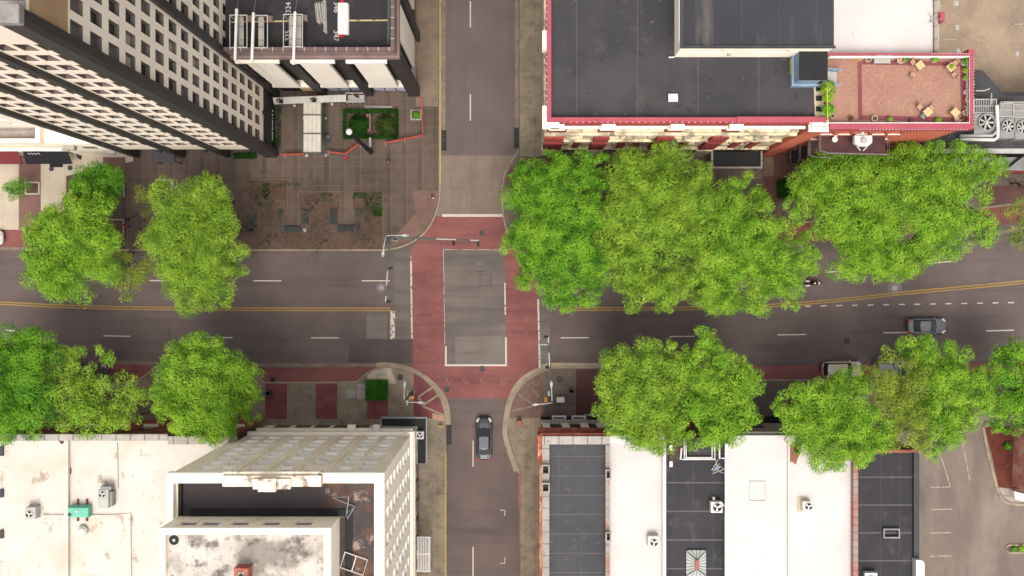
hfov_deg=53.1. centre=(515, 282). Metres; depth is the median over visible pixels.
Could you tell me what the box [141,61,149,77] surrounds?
window
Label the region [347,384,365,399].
pale slab
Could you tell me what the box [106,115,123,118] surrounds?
window
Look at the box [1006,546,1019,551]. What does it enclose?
island soil
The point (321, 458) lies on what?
window
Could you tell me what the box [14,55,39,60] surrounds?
window
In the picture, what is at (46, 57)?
window
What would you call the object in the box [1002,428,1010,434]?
shrub
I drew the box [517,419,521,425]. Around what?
newspaper box
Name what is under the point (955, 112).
terrace table
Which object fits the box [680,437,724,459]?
roof rail frame
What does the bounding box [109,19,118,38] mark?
window
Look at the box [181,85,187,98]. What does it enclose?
window
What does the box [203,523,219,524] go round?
window
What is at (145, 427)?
window
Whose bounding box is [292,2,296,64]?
outrigger beam
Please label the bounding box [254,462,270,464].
window
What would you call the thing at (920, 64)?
terrace table
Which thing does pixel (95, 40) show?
window
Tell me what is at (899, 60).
hoop chair
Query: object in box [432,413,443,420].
pink slab
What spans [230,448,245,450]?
window
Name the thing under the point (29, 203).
mauve band
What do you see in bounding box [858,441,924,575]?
black roofed shop
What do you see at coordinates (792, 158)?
balcony
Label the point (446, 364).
white box line
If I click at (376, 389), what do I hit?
hedge
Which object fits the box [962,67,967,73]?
potted plant
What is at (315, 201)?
bare tree
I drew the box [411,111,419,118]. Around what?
shrub
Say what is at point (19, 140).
shop row
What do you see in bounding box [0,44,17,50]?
window
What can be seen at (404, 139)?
barrier
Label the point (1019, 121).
cooling unit
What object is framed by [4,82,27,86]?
window
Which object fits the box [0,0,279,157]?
office tower
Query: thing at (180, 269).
street tree
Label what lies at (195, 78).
window
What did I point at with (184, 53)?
window
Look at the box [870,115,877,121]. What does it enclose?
plant pot
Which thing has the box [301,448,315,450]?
window
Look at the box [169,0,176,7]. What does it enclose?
window
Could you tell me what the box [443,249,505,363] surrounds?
crossing asphalt
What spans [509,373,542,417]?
corner brick
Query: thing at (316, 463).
window
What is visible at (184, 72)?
window
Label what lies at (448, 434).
storm drain
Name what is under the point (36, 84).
window
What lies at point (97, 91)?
window
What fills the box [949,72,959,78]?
terrace chair
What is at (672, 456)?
leaf mound
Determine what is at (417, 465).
side window
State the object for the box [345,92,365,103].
work platform
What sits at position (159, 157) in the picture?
entrance canopy
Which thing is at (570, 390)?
litter bin
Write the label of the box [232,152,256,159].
ground cover
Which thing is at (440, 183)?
yellow kerb
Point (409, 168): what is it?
plaza
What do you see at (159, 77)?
window
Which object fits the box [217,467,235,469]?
window
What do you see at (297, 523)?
window
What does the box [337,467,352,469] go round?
window
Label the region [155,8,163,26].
window
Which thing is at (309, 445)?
window
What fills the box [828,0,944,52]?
white roofed block
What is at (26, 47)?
window
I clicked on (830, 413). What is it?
street tree
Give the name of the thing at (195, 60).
window
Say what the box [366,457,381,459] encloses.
window
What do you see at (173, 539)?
roof drain
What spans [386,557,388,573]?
window
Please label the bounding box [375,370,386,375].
grey slab
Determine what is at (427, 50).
tan pavement
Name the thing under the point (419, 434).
air conditioner
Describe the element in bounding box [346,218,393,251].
bare tree
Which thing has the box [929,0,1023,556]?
parking line
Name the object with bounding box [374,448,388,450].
window
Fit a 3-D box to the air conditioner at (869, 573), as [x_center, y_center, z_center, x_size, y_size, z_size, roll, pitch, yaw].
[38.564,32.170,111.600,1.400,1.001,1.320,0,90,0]
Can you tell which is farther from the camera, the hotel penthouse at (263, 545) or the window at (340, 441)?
the window at (340, 441)
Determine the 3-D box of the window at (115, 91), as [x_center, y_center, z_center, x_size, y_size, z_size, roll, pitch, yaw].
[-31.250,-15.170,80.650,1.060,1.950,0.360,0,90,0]
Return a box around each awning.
[0,151,22,163]
[23,151,72,166]
[417,531,431,571]
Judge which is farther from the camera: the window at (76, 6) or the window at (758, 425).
the window at (758, 425)
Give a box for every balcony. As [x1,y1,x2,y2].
[788,150,846,166]
[797,145,854,163]
[807,141,875,159]
[817,135,888,155]
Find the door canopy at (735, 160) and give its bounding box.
[710,151,762,170]
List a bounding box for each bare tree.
[234,192,285,225]
[239,218,288,260]
[287,173,346,230]
[295,219,341,265]
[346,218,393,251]
[350,174,397,224]
[1007,167,1023,196]
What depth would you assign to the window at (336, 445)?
105.19 m
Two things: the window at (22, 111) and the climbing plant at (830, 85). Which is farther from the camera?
the climbing plant at (830, 85)
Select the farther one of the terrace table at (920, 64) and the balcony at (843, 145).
the balcony at (843, 145)
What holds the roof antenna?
on the white roofed block at (883, 26)
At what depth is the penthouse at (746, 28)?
95.38 m
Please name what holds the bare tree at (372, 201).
on the mulch at (280, 193)
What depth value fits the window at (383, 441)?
107.73 m
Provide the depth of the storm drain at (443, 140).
119.97 m
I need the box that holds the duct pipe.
[960,88,1023,141]
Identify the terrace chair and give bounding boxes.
[918,113,926,119]
[929,103,935,109]
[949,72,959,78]
[952,58,960,65]
[952,116,961,121]
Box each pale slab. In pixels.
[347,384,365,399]
[367,368,395,383]
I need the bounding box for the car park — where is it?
[868,416,1023,575]
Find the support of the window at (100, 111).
in the office tower
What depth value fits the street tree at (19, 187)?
116.13 m
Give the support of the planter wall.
on the rose trimmed building at (613, 75)
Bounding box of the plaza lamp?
[346,128,373,154]
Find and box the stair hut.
[790,51,841,87]
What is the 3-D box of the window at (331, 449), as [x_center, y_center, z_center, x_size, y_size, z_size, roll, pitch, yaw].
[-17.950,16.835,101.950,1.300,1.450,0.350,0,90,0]
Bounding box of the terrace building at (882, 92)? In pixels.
[781,49,973,152]
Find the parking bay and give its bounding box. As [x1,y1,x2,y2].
[0,204,1023,381]
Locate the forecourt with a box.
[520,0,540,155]
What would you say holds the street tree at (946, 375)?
on the pavement at (567, 407)
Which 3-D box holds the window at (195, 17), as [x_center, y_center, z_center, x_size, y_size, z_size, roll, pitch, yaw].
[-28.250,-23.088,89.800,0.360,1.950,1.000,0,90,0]
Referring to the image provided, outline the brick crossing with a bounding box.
[411,217,537,397]
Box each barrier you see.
[281,153,305,157]
[327,143,360,159]
[384,135,423,143]
[421,96,423,138]
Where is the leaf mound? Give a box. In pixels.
[669,443,681,466]
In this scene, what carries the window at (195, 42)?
in the office tower
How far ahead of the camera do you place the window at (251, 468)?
92.42 m
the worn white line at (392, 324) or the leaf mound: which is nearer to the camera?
the leaf mound
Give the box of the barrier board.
[364,106,392,107]
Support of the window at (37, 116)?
in the office tower
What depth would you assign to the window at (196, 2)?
90.72 m
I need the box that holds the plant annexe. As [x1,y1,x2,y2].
[874,70,1023,173]
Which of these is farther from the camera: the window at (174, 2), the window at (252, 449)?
the window at (252, 449)
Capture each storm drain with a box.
[441,130,446,150]
[446,425,451,444]
[514,127,518,147]
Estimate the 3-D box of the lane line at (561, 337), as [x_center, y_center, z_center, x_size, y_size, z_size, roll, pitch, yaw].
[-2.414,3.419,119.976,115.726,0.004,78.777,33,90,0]
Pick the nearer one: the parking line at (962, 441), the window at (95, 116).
the window at (95, 116)
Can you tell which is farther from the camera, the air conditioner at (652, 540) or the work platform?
the work platform
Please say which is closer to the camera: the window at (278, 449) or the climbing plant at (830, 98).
the climbing plant at (830, 98)
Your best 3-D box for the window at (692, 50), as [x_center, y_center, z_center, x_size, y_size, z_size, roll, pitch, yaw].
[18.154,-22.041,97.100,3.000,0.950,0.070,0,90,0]
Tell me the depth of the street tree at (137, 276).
112.15 m
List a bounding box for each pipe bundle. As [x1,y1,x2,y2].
[314,2,324,24]
[322,0,326,33]
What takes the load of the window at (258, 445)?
in the beige hotel
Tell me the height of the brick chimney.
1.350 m
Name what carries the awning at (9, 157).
attached to the shop row
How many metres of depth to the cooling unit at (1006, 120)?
110.40 m
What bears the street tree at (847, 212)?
on the pavement at (726, 174)
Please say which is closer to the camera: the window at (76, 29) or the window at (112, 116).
the window at (76, 29)
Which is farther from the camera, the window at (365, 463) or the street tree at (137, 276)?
the street tree at (137, 276)
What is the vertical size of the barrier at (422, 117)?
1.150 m
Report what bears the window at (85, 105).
in the office tower
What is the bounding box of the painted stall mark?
[955,1,1018,55]
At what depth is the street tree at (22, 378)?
106.23 m
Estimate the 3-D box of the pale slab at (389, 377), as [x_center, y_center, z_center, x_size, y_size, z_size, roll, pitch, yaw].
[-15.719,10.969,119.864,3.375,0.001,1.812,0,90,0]
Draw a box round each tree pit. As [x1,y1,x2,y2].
[25,182,39,194]
[106,219,123,235]
[109,184,124,196]
[155,180,172,190]
[410,110,420,119]
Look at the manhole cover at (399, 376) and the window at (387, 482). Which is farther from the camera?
the manhole cover at (399, 376)
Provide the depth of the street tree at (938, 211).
108.47 m
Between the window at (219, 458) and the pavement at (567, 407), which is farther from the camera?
the pavement at (567, 407)
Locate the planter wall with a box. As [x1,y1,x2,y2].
[813,86,827,121]
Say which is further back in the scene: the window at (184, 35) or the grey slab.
the grey slab
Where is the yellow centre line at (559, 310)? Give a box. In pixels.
[0,280,1023,310]
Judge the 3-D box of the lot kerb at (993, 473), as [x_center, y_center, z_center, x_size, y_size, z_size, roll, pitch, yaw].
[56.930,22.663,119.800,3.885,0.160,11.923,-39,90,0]
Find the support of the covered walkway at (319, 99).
on the plaza
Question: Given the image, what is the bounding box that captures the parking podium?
[223,0,419,96]
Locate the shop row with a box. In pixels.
[0,127,124,154]
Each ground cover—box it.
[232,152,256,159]
[255,183,332,206]
[274,104,281,148]
[277,232,382,247]
[353,192,382,217]
[776,178,797,198]
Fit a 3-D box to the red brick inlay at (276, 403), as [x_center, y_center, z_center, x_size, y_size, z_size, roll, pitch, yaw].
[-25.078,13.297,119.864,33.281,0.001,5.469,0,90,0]
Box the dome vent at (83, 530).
[77,525,88,534]
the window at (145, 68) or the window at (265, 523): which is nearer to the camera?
the window at (145, 68)
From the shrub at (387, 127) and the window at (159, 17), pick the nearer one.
the window at (159, 17)
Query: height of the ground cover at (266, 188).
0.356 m
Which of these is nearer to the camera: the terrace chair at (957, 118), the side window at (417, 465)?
the terrace chair at (957, 118)
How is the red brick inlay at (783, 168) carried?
on the pavement at (726, 174)
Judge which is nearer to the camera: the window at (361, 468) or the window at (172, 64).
the window at (172, 64)
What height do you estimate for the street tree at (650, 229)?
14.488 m
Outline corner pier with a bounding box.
[759,120,828,155]
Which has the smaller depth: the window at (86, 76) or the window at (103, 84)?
the window at (86, 76)
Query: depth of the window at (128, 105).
87.67 m
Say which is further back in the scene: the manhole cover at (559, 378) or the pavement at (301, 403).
the pavement at (301, 403)
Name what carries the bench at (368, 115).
on the planting soil at (373, 129)
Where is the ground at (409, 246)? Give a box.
[44,180,1021,390]
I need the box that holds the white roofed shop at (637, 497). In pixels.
[604,419,665,575]
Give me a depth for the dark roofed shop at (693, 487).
109.00 m
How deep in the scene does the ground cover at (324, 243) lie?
119.77 m
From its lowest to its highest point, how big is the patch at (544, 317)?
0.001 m
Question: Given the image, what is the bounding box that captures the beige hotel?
[167,424,418,575]
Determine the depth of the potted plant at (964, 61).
99.00 m
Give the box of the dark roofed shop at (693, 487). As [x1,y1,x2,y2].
[661,421,723,575]
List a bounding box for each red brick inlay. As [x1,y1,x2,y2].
[160,373,443,418]
[506,153,1023,205]
[576,369,596,416]
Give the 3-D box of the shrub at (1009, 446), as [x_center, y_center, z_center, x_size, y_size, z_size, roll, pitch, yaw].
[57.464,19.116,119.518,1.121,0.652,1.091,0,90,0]
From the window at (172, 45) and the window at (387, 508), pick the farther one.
the window at (387, 508)
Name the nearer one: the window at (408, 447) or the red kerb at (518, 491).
the window at (408, 447)
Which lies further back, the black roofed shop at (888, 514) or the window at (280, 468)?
the black roofed shop at (888, 514)
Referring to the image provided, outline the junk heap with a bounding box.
[711,458,723,473]
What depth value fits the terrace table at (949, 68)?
98.85 m
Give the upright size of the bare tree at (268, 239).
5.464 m
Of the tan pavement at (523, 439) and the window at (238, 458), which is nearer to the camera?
the window at (238, 458)
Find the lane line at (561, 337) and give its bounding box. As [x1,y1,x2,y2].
[7,1,1013,575]
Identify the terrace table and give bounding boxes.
[914,60,924,70]
[921,107,932,116]
[943,62,955,72]
[949,107,960,117]
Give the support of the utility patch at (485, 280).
on the crossing asphalt
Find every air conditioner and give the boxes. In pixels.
[25,504,39,518]
[98,485,115,507]
[416,430,423,438]
[647,533,658,546]
[709,496,723,512]
[797,497,812,511]
[862,570,876,575]
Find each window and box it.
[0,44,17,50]
[0,97,16,100]
[0,104,14,106]
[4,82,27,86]
[5,74,28,78]
[12,44,39,50]
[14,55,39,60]
[15,110,31,112]
[16,104,32,106]
[25,82,47,86]
[25,90,44,93]
[30,115,48,118]
[33,110,49,112]
[36,55,60,60]
[36,65,58,69]
[43,97,61,100]
[45,90,64,93]
[46,426,67,429]
[47,115,65,118]
[56,74,77,78]
[57,65,78,69]
[61,104,76,106]
[62,97,80,100]
[70,0,82,16]
[70,19,82,40]
[74,82,95,86]
[76,74,97,78]
[76,110,91,112]
[76,426,97,429]
[79,104,95,106]
[89,115,106,118]
[90,7,101,28]
[90,31,101,50]
[91,90,110,93]
[93,82,113,86]
[94,110,109,112]
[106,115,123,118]
[107,97,125,100]
[109,0,118,16]
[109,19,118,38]
[109,42,118,60]
[110,90,128,93]
[122,104,138,106]
[125,8,134,26]
[125,30,134,48]
[125,51,134,69]
[125,97,142,100]
[136,110,150,112]
[137,426,156,429]
[139,104,154,106]
[141,0,149,16]
[141,19,149,36]
[141,40,149,57]
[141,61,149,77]
[152,110,167,112]
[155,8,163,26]
[155,29,163,46]
[155,49,163,66]
[155,69,163,85]
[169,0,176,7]
[169,19,176,35]
[169,39,176,54]
[169,58,176,73]
[169,77,176,92]
[181,1,187,16]
[181,28,187,43]
[181,47,187,62]
[181,66,187,80]
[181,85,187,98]
[193,0,198,8]
[193,11,198,25]
[193,37,198,51]
[193,55,198,69]
[193,73,198,87]
[193,92,198,104]
[197,467,215,469]
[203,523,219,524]
[206,462,223,464]
[214,457,231,459]
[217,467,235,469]
[225,462,242,464]
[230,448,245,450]
[233,457,250,459]
[233,523,248,524]
[236,444,252,446]
[243,440,258,442]
[247,467,264,469]
[248,448,263,450]
[254,444,269,446]
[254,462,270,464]
[260,440,275,442]
[261,457,277,459]
[264,523,279,524]
[274,448,289,450]
[276,467,293,469]
[280,444,294,446]
[283,462,299,464]
[285,440,300,442]
[289,457,305,459]
[296,523,311,524]
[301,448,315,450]
[306,444,320,446]
[311,440,325,442]
[312,462,328,464]
[318,457,333,459]
[328,448,342,450]
[333,444,347,446]
[337,440,351,442]
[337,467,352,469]
[341,462,357,464]
[346,457,361,459]
[355,448,369,450]
[358,467,373,469]
[359,444,372,446]
[362,440,376,442]
[362,462,377,464]
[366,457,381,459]
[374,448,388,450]
[377,444,391,446]
[381,440,394,442]
[386,479,388,493]
[386,505,388,520]
[386,531,388,546]
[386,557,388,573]
[407,447,408,503]
[416,464,418,569]
[692,50,722,50]
[751,424,763,427]
[758,50,787,50]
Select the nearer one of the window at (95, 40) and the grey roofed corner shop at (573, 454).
the window at (95, 40)
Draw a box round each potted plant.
[886,116,892,121]
[931,58,937,62]
[960,58,968,65]
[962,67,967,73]
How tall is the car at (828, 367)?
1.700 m
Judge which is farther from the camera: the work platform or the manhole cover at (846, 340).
the manhole cover at (846, 340)
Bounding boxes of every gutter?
[0,0,1023,366]
[376,362,681,471]
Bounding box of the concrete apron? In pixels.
[435,155,513,216]
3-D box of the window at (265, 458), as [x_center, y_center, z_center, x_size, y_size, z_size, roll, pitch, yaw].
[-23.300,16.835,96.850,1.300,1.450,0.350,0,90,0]
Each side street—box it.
[441,0,518,154]
[446,398,518,575]
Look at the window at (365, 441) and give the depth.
107.73 m
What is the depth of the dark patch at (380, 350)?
119.98 m
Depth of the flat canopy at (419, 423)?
115.60 m
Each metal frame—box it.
[332,496,354,518]
[340,551,367,575]
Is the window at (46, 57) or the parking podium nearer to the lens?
the window at (46, 57)
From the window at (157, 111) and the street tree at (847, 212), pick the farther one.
the street tree at (847, 212)
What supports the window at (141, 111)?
in the office tower
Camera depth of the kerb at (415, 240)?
119.86 m
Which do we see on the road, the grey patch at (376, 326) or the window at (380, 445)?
the grey patch at (376, 326)
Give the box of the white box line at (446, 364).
[445,337,506,365]
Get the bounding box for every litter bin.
[265,390,271,395]
[568,388,573,393]
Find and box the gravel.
[999,488,1023,502]
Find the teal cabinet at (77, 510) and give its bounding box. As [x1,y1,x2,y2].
[68,499,91,520]
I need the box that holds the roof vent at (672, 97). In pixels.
[668,94,677,101]
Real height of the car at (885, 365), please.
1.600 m
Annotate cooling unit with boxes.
[968,99,996,134]
[993,103,1014,139]
[1008,104,1023,140]
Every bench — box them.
[239,213,257,231]
[330,210,361,231]
[366,114,370,130]
[873,58,890,63]
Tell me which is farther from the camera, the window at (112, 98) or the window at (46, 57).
the window at (112, 98)
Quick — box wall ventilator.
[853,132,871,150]
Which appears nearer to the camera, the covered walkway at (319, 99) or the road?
the covered walkway at (319, 99)
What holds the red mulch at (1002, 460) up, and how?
on the pavement at (567, 407)
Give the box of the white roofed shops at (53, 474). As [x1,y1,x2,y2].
[0,420,262,575]
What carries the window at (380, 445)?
in the beige hotel
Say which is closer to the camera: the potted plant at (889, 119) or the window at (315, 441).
the potted plant at (889, 119)
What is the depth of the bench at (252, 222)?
119.42 m
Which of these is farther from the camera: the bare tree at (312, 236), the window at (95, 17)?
the bare tree at (312, 236)
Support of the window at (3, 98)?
in the office tower
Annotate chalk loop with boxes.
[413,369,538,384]
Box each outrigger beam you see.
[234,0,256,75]
[250,1,270,76]
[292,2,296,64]
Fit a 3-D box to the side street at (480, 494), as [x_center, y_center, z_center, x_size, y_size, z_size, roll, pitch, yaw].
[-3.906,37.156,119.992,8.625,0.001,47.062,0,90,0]
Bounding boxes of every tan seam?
[418,385,443,415]
[512,386,539,411]
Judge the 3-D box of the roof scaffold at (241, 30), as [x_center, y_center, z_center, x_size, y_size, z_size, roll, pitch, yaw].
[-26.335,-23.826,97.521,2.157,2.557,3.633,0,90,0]
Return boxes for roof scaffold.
[229,15,251,48]
[254,15,273,48]
[283,14,307,47]
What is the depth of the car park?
119.86 m
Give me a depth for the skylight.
108.56 m
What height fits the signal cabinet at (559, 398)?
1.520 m
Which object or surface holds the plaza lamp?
on the plaza
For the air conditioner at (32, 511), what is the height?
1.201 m
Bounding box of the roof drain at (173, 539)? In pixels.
[169,535,178,544]
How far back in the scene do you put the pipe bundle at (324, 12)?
98.70 m
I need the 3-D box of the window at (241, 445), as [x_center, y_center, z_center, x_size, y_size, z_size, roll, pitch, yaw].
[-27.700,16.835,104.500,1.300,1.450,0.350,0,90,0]
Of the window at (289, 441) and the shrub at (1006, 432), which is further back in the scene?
the shrub at (1006, 432)
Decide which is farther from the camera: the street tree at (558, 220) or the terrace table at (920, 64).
the street tree at (558, 220)
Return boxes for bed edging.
[247,179,383,248]
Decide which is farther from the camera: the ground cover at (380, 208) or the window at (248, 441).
the ground cover at (380, 208)
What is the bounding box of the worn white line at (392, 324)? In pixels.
[390,249,540,367]
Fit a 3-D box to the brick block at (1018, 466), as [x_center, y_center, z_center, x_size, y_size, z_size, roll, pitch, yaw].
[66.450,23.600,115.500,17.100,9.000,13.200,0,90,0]
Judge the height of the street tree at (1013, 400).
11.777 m
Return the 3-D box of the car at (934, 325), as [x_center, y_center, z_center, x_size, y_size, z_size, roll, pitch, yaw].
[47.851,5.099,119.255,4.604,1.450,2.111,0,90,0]
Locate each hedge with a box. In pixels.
[342,108,398,139]
[365,379,388,400]
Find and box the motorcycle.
[804,280,821,285]
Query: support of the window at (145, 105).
in the office tower
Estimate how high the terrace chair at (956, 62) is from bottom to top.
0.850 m
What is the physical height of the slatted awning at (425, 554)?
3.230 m
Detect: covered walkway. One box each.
[273,95,347,108]
[302,103,329,156]
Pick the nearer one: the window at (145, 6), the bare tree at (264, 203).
the window at (145, 6)
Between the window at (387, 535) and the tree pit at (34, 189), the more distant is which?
the tree pit at (34, 189)
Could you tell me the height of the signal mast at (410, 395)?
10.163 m
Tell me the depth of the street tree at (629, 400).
105.96 m
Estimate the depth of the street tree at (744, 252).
108.84 m
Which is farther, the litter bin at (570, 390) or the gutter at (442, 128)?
the gutter at (442, 128)
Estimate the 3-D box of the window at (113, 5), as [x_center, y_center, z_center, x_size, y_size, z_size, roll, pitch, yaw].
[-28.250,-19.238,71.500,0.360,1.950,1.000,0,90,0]
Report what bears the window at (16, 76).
in the office tower
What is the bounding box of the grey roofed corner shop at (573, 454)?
[537,415,610,575]
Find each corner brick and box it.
[385,191,438,247]
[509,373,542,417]
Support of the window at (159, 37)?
in the office tower
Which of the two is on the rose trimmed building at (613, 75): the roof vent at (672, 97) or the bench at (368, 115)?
the roof vent at (672, 97)
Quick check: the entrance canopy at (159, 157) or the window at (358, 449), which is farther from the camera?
the entrance canopy at (159, 157)
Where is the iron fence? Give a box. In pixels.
[584,414,607,418]
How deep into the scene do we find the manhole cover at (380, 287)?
119.98 m
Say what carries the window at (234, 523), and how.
in the hotel penthouse at (263, 545)
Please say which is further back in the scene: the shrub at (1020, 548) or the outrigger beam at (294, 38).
the shrub at (1020, 548)
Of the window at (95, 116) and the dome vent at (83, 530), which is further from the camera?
the dome vent at (83, 530)
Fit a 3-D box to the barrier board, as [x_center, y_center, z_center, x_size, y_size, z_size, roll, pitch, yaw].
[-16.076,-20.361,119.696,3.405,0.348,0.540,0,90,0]
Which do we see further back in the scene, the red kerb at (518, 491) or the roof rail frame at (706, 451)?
the red kerb at (518, 491)
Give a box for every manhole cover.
[376,282,385,293]
[397,374,402,379]
[556,376,562,381]
[843,337,849,343]
[888,282,901,294]
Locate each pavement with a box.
[0,155,132,229]
[13,365,445,575]
[416,0,438,105]
[503,0,1023,240]
[507,368,1023,575]
[509,418,541,575]
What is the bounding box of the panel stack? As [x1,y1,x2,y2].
[338,0,348,37]
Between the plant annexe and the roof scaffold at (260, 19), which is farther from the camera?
the plant annexe
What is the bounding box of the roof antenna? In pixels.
[929,12,939,22]
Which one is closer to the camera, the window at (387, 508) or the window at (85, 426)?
the window at (387, 508)
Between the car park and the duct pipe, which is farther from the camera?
the car park
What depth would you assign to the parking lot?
119.86 m
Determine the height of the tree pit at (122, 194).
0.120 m
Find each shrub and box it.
[348,113,370,134]
[375,114,394,134]
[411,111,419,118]
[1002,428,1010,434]
[1003,441,1012,450]
[1018,545,1023,551]
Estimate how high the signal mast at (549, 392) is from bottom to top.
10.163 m
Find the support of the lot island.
on the car park
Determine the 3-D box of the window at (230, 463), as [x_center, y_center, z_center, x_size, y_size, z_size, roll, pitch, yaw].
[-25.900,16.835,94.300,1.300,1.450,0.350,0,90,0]
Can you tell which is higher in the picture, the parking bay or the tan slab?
the tan slab
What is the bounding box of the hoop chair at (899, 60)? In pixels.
[896,58,904,63]
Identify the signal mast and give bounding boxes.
[381,234,479,302]
[403,381,424,404]
[532,335,552,405]
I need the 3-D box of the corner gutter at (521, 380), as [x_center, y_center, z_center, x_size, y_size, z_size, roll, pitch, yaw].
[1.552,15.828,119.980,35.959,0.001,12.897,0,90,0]
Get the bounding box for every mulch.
[240,180,382,248]
[985,427,1015,487]
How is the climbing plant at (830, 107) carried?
attached to the planter wall
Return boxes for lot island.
[1005,544,1023,553]
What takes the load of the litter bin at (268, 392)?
on the red brick inlay at (276, 403)
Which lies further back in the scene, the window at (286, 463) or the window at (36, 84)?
the window at (286, 463)
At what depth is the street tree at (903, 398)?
106.27 m
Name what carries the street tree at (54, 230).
on the parking bay
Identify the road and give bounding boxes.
[0,226,1023,364]
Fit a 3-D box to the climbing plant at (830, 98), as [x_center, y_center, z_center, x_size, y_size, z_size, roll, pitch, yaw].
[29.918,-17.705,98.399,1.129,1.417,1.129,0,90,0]
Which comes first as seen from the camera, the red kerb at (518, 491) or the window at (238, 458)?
the window at (238, 458)
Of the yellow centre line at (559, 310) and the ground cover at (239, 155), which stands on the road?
the yellow centre line at (559, 310)
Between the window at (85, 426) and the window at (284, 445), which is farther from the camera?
the window at (85, 426)
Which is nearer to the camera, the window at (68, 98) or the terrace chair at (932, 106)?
the window at (68, 98)
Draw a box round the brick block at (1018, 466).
[1011,427,1023,500]
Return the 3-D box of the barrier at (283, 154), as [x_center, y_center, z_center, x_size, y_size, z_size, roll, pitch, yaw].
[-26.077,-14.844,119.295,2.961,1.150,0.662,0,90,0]
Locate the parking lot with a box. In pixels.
[939,0,1023,91]
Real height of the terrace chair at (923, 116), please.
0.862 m
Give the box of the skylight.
[686,550,705,575]
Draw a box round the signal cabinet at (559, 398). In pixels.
[556,396,563,401]
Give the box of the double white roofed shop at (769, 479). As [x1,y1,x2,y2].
[710,416,857,575]
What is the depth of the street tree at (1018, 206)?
112.35 m
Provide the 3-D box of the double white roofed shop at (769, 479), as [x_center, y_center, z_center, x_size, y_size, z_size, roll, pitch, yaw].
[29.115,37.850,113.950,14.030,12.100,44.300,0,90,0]
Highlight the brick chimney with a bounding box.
[234,564,251,575]
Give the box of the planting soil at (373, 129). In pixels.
[347,114,394,134]
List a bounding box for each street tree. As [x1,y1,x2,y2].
[0,321,64,447]
[2,175,31,201]
[18,181,124,308]
[40,343,151,440]
[68,159,126,213]
[105,230,161,302]
[133,185,151,221]
[139,170,251,320]
[147,329,265,448]
[496,146,619,314]
[589,139,723,314]
[589,335,689,457]
[670,323,766,452]
[688,168,822,318]
[769,362,898,476]
[784,145,909,284]
[862,344,934,452]
[877,138,1010,283]
[894,331,995,464]
[977,335,1023,436]
[1000,193,1023,250]
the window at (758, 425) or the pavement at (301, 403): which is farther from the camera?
the pavement at (301, 403)
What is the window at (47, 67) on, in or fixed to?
in the office tower
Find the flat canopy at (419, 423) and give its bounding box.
[380,416,427,463]
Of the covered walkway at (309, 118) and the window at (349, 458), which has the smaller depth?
the window at (349, 458)
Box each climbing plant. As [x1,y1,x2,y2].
[818,80,835,93]
[821,102,834,116]
[822,93,832,102]
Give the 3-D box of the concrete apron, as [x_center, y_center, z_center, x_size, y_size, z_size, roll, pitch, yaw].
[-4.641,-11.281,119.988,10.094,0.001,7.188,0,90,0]
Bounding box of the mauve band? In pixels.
[19,155,124,228]
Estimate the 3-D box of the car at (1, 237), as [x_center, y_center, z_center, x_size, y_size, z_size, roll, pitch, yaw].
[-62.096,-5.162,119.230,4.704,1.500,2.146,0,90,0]
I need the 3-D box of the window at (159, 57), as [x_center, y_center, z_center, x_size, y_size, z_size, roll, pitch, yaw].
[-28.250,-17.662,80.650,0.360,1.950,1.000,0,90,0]
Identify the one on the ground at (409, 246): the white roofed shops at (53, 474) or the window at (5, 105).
the white roofed shops at (53, 474)
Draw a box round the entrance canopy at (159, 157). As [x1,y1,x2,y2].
[150,151,181,163]
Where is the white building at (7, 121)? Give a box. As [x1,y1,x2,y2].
[0,114,38,127]
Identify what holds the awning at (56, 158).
attached to the shop row
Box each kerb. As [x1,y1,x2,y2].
[43,0,1023,473]
[440,0,445,575]
[518,474,519,509]
[982,427,1023,505]
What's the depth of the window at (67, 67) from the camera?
72.42 m
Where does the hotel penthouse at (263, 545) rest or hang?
on the beige hotel
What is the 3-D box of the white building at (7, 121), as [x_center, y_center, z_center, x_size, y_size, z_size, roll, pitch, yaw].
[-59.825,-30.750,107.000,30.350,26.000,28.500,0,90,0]
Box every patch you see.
[348,339,412,362]
[366,315,386,338]
[395,252,410,338]
[455,337,504,363]
[476,261,490,285]
[538,298,549,366]
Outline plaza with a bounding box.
[66,0,438,248]
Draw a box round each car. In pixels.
[0,231,3,244]
[69,364,107,379]
[474,417,492,459]
[821,360,861,378]
[872,360,908,376]
[906,317,945,334]
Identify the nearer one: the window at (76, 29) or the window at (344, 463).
the window at (76, 29)
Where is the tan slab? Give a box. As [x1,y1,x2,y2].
[742,157,773,178]
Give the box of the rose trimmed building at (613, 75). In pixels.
[541,0,826,155]
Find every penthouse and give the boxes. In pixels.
[159,516,339,575]
[669,0,835,57]
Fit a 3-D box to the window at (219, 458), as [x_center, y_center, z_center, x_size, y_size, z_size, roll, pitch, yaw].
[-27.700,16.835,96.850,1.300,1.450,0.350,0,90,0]
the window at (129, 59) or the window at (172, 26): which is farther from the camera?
the window at (172, 26)
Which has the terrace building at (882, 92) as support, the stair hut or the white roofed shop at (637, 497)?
the stair hut
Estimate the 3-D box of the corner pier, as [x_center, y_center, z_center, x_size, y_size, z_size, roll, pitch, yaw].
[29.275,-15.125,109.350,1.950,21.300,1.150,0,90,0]

